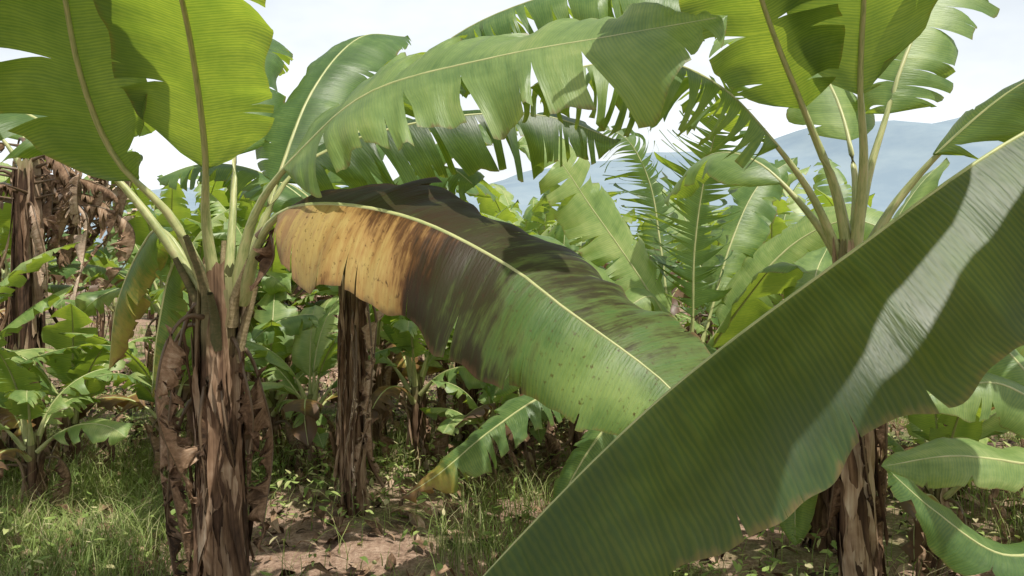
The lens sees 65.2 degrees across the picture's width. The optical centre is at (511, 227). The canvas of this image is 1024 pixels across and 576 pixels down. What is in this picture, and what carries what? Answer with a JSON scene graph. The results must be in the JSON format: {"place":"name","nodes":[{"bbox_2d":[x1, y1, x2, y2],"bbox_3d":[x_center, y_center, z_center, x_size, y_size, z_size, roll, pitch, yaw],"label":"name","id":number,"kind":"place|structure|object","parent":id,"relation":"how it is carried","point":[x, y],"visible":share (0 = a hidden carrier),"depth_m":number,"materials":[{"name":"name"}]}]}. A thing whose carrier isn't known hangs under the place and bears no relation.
{"place":"outdoors","nodes":[
{"label":"outdoors","id":0,"kind":"place"},
{"bbox_2d":[0,396,1023,575],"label":"grass","id":1,"kind":"structure","parent":0,"point":[121,551],"depth_m":4.38,"materials":[{"name":"green plant"}]},
{"bbox_2d":[0,248,1023,575],"bbox_3d":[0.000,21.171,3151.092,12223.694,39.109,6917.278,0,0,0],"label":"ground","id":2,"kind":"structure","parent":0,"point":[372,546],"depth_m":4.36,"materials":[{"name":"soil"}]},
{"bbox_2d":[0,229,89,302],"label":"banana plant","id":3,"kind":"object","parent":2,"relation":"on","point":[55,288],"visible":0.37,"depth_m":5.94,"materials":[{"name":"green plant"}]},
{"bbox_2d":[0,149,132,434],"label":"banana plant","id":4,"kind":"object","parent":2,"relation":"on","point":[5,217],"visible":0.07,"depth_m":7.01,"materials":[{"name":"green plant"}]},
{"bbox_2d":[0,347,133,521],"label":"banana plant","id":5,"kind":"object","parent":2,"relation":"on","point":[20,397],"visible":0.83,"depth_m":4.57,"materials":[{"name":"green plant"}]},
{"bbox_2d":[0,242,133,370],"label":"banana plant","id":6,"kind":"object","parent":2,"relation":"on","point":[34,356],"visible":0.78,"depth_m":4.80,"materials":[{"name":"green plant"}]},
{"bbox_2d":[0,122,154,476],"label":"banana plant","id":7,"kind":"object","parent":2,"relation":"on","point":[41,199],"visible":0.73,"depth_m":5.52,"materials":[{"name":"brown plant"}]},
{"bbox_2d":[1,303,190,485],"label":"banana plant","id":8,"kind":"object","parent":2,"relation":"on","point":[66,369],"visible":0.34,"depth_m":5.29,"materials":[{"name":"green plant"}]},
{"bbox_2d":[55,310,280,489],"bbox_3d":[-2.264,1.200,5.330,1.454,1.449,1.280,-1,0,-20],"label":"banana plant","id":9,"kind":"object","parent":2,"relation":"on","point":[140,370],"visible":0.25,"depth_m":5.28,"materials":[{"name":"green plant"}]},
{"bbox_2d":[45,181,291,456],"bbox_3d":[-2.680,0.748,6.336,1.983,2.569,2.340,-1,-3,-16],"label":"banana plant","id":10,"kind":"object","parent":2,"relation":"on","point":[272,282],"visible":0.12,"depth_m":6.16,"materials":[{"name":"green plant"}]},
{"bbox_2d":[48,174,298,422],"bbox_3d":[-3.185,0.783,7.500,2.971,2.610,2.171,0,0,4],"label":"banana plant","id":11,"kind":"object","parent":2,"relation":"on","point":[219,195],"visible":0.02,"depth_m":7.34,"materials":[{"name":"green plant"}]},
{"bbox_2d":[143,169,329,398],"bbox_3d":[-2.420,0.711,8.264,2.051,2.974,2.497,0,0,28],"label":"banana plant","id":12,"kind":"object","parent":2,"relation":"on","point":[152,308],"visible":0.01,"depth_m":7.94,"materials":[{"name":"green plant"}]},
{"bbox_2d":[150,292,337,465],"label":"banana plant","id":13,"kind":"object","parent":2,"relation":"on","point":[275,308],"visible":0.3,"depth_m":5.92,"materials":[{"name":"green plant"}]},
{"bbox_2d":[147,184,386,435],"bbox_3d":[-1.950,0.866,6.690,2.180,2.452,2.649,1,2,-12],"label":"banana plant","id":14,"kind":"object","parent":2,"relation":"on","point":[244,213],"visible":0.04,"depth_m":6.75,"materials":[{"name":"green plant"}]},
{"bbox_2d":[252,201,387,354],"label":"banana plant","id":15,"kind":"object","parent":2,"relation":"on","point":[328,303],"visible":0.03,"depth_m":6.78,"materials":[{"name":"green plant"}]},
{"bbox_2d":[244,297,414,476],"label":"banana plant","id":16,"kind":"object","parent":2,"relation":"on","point":[314,350],"visible":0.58,"depth_m":5.51,"materials":[{"name":"green plant"}]},
{"bbox_2d":[251,264,410,456],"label":"banana plant","id":17,"kind":"object","parent":2,"relation":"on","point":[291,327],"visible":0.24,"depth_m":6.18,"materials":[{"name":"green plant"}]},
{"bbox_2d":[3,320,685,412],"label":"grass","id":18,"kind":"structure","parent":2,"relation":"on","point":[107,338],"depth_m":10.98,"materials":[{"name":"green plant"}]},
{"bbox_2d":[0,0,726,575],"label":"banana plant","id":19,"kind":"object","parent":2,"relation":"on","point":[84,96],"visible":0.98,"depth_m":2.79,"materials":[{"name":"green plant"}]},
{"bbox_2d":[309,305,483,473],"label":"banana plant","id":20,"kind":"object","parent":2,"relation":"on","point":[397,332],"visible":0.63,"depth_m":5.68,"materials":[{"name":"green plant"}]},
{"bbox_2d":[317,200,540,409],"bbox_3d":[-0.545,0.760,7.447,2.269,2.671,1.864,0,0,-28],"label":"banana plant","id":21,"kind":"object","parent":2,"relation":"on","point":[505,214],"visible":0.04,"depth_m":7.54,"materials":[{"name":"green plant"}]},
{"bbox_2d":[386,315,480,442],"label":"banana plant","id":22,"kind":"object","parent":2,"relation":"on","point":[464,409],"visible":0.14,"depth_m":6.49,"materials":[{"name":"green plant"}]},
{"bbox_2d":[157,0,715,517],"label":"banana plant","id":23,"kind":"object","parent":2,"relation":"on","point":[353,446],"visible":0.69,"depth_m":4.54,"materials":[{"name":"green plant"}]},
{"bbox_2d":[0,176,874,425],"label":"banana grove","id":24,"kind":"object","parent":2,"relation":"on","point":[93,299],"visible":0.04,"depth_m":9.42,"materials":[{"name":"green plant"}]},
{"bbox_2d":[419,380,529,493],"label":"banana plant","id":25,"kind":"object","parent":2,"relation":"on","point":[452,420],"visible":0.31,"depth_m":5.14,"materials":[{"name":"green plant"}]},
{"bbox_2d":[422,328,548,451],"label":"banana plant","id":26,"kind":"object","parent":2,"relation":"on","point":[538,434],"visible":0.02,"depth_m":5.37,"materials":[{"name":"green plant"}]},
{"bbox_2d":[466,195,556,408],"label":"banana plant","id":27,"kind":"object","parent":2,"relation":"on","point":[537,209],"visible":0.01,"depth_m":6.80,"materials":[{"name":"green plant"}]},
{"bbox_2d":[0,377,1023,575],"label":"weeds","id":28,"kind":"object","parent":2,"relation":"on","point":[439,566],"visible":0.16,"depth_m":4.49,"materials":[{"name":"green plant"}]},
{"bbox_2d":[0,361,1023,575],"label":"dry leaf litter","id":29,"kind":"object","parent":2,"relation":"on","point":[320,514],"visible":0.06,"depth_m":4.58,"materials":[{"name":"plant"}]},
{"bbox_2d":[455,389,578,478],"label":"banana plant","id":30,"kind":"object","parent":2,"relation":"on","point":[551,439],"visible":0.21,"depth_m":5.48,"materials":[{"name":"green plant"}]},
{"bbox_2d":[484,388,583,463],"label":"banana plant","id":31,"kind":"object","parent":2,"relation":"on","point":[574,436],"visible":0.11,"depth_m":5.73,"materials":[{"name":"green plant"}]},
{"bbox_2d":[480,208,635,430],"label":"banana plant","id":32,"kind":"object","parent":2,"relation":"on","point":[561,237],"depth_m":6.99,"materials":[{"name":"green plant"}]},
{"bbox_2d":[402,341,716,503],"bbox_3d":[0.314,1.178,4.139,1.799,1.295,0.669,0,0,-12],"label":"banana plant","id":33,"kind":"object","parent":2,"relation":"on","point":[470,456],"visible":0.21,"depth_m":3.81,"materials":[{"name":"green plant"}]},
{"bbox_2d":[493,194,684,279],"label":"banana plant","id":34,"kind":"object","parent":2,"relation":"on","point":[565,201],"visible":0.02,"depth_m":7.71,"materials":[{"name":"green plant"}]},
{"bbox_2d":[518,75,892,347],"bbox_3d":[1.095,0.478,4.975,2.618,2.820,1.551,0,0,0],"label":"banana plant","id":35,"kind":"object","parent":2,"relation":"on","point":[739,301],"visible":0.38,"depth_m":5.00,"materials":[{"name":"green plant"}]},
{"bbox_2d":[606,165,810,348],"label":"banana plant","id":36,"kind":"object","parent":2,"relation":"on","point":[675,310],"visible":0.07,"depth_m":7.41,"materials":[{"name":"green plant"}]},
{"bbox_2d":[675,282,779,348],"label":"banana plant","id":37,"kind":"object","parent":2,"relation":"on","point":[698,327],"visible":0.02,"depth_m":6.20,"materials":[{"name":"green plant"}]},
{"bbox_2d":[483,131,1023,575],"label":"banana leaf","id":38,"kind":"object","parent":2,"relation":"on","point":[902,313],"visible":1,"depth_m":1.24,"materials":[{"name":"green plant"}]},
{"bbox_2d":[514,0,1023,575],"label":"banana plant","id":39,"kind":"object","parent":2,"relation":"on","point":[810,64],"visible":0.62,"depth_m":3.27,"materials":[{"name":"green plant"}]},
{"bbox_2d":[779,246,836,552],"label":"banana plant","id":40,"kind":"object","parent":2,"relation":"on","point":[811,513],"visible":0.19,"depth_m":4.12,"materials":[{"name":"green plant"}]},
{"bbox_2d":[727,157,949,277],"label":"banana plant","id":41,"kind":"object","parent":2,"relation":"on","point":[926,183],"visible":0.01,"depth_m":6.59,"materials":[{"name":"green plant"}]},
{"bbox_2d":[888,398,1009,575],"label":"banana plant","id":42,"kind":"object","parent":2,"relation":"on","point":[922,428],"visible":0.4,"depth_m":3.79,"materials":[{"name":"green plant"}]},
{"bbox_2d":[881,349,1023,575],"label":"banana plant","id":43,"kind":"object","parent":2,"relation":"on","point":[955,543],"visible":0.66,"depth_m":2.93,"materials":[{"name":"green plant"}]},
{"bbox_2d":[943,407,994,500],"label":"banana plant","id":44,"kind":"object","parent":2,"relation":"on","point":[961,489],"visible":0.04,"depth_m":4.81,"materials":[{"name":"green plant"}]},
{"bbox_2d":[988,402,1023,540],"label":"banana plant","id":45,"kind":"object","parent":2,"relation":"on","point":[994,493],"visible":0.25,"depth_m":4.32,"materials":[{"name":"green plant"}]},
{"bbox_2d":[0,0,1023,189],"label":"sky","id":46,"kind":"structure","parent":0,"point":[991,62],"materials":[{"name":"white"}]},
{"bbox_2d":[45,117,1003,246],"bbox_3d":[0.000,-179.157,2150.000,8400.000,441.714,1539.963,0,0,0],"label":"hills","id":47,"kind":"structure","parent":0,"point":[906,151],"depth_m":2244.48,"materials":[{"name":"blue"}]}
]}

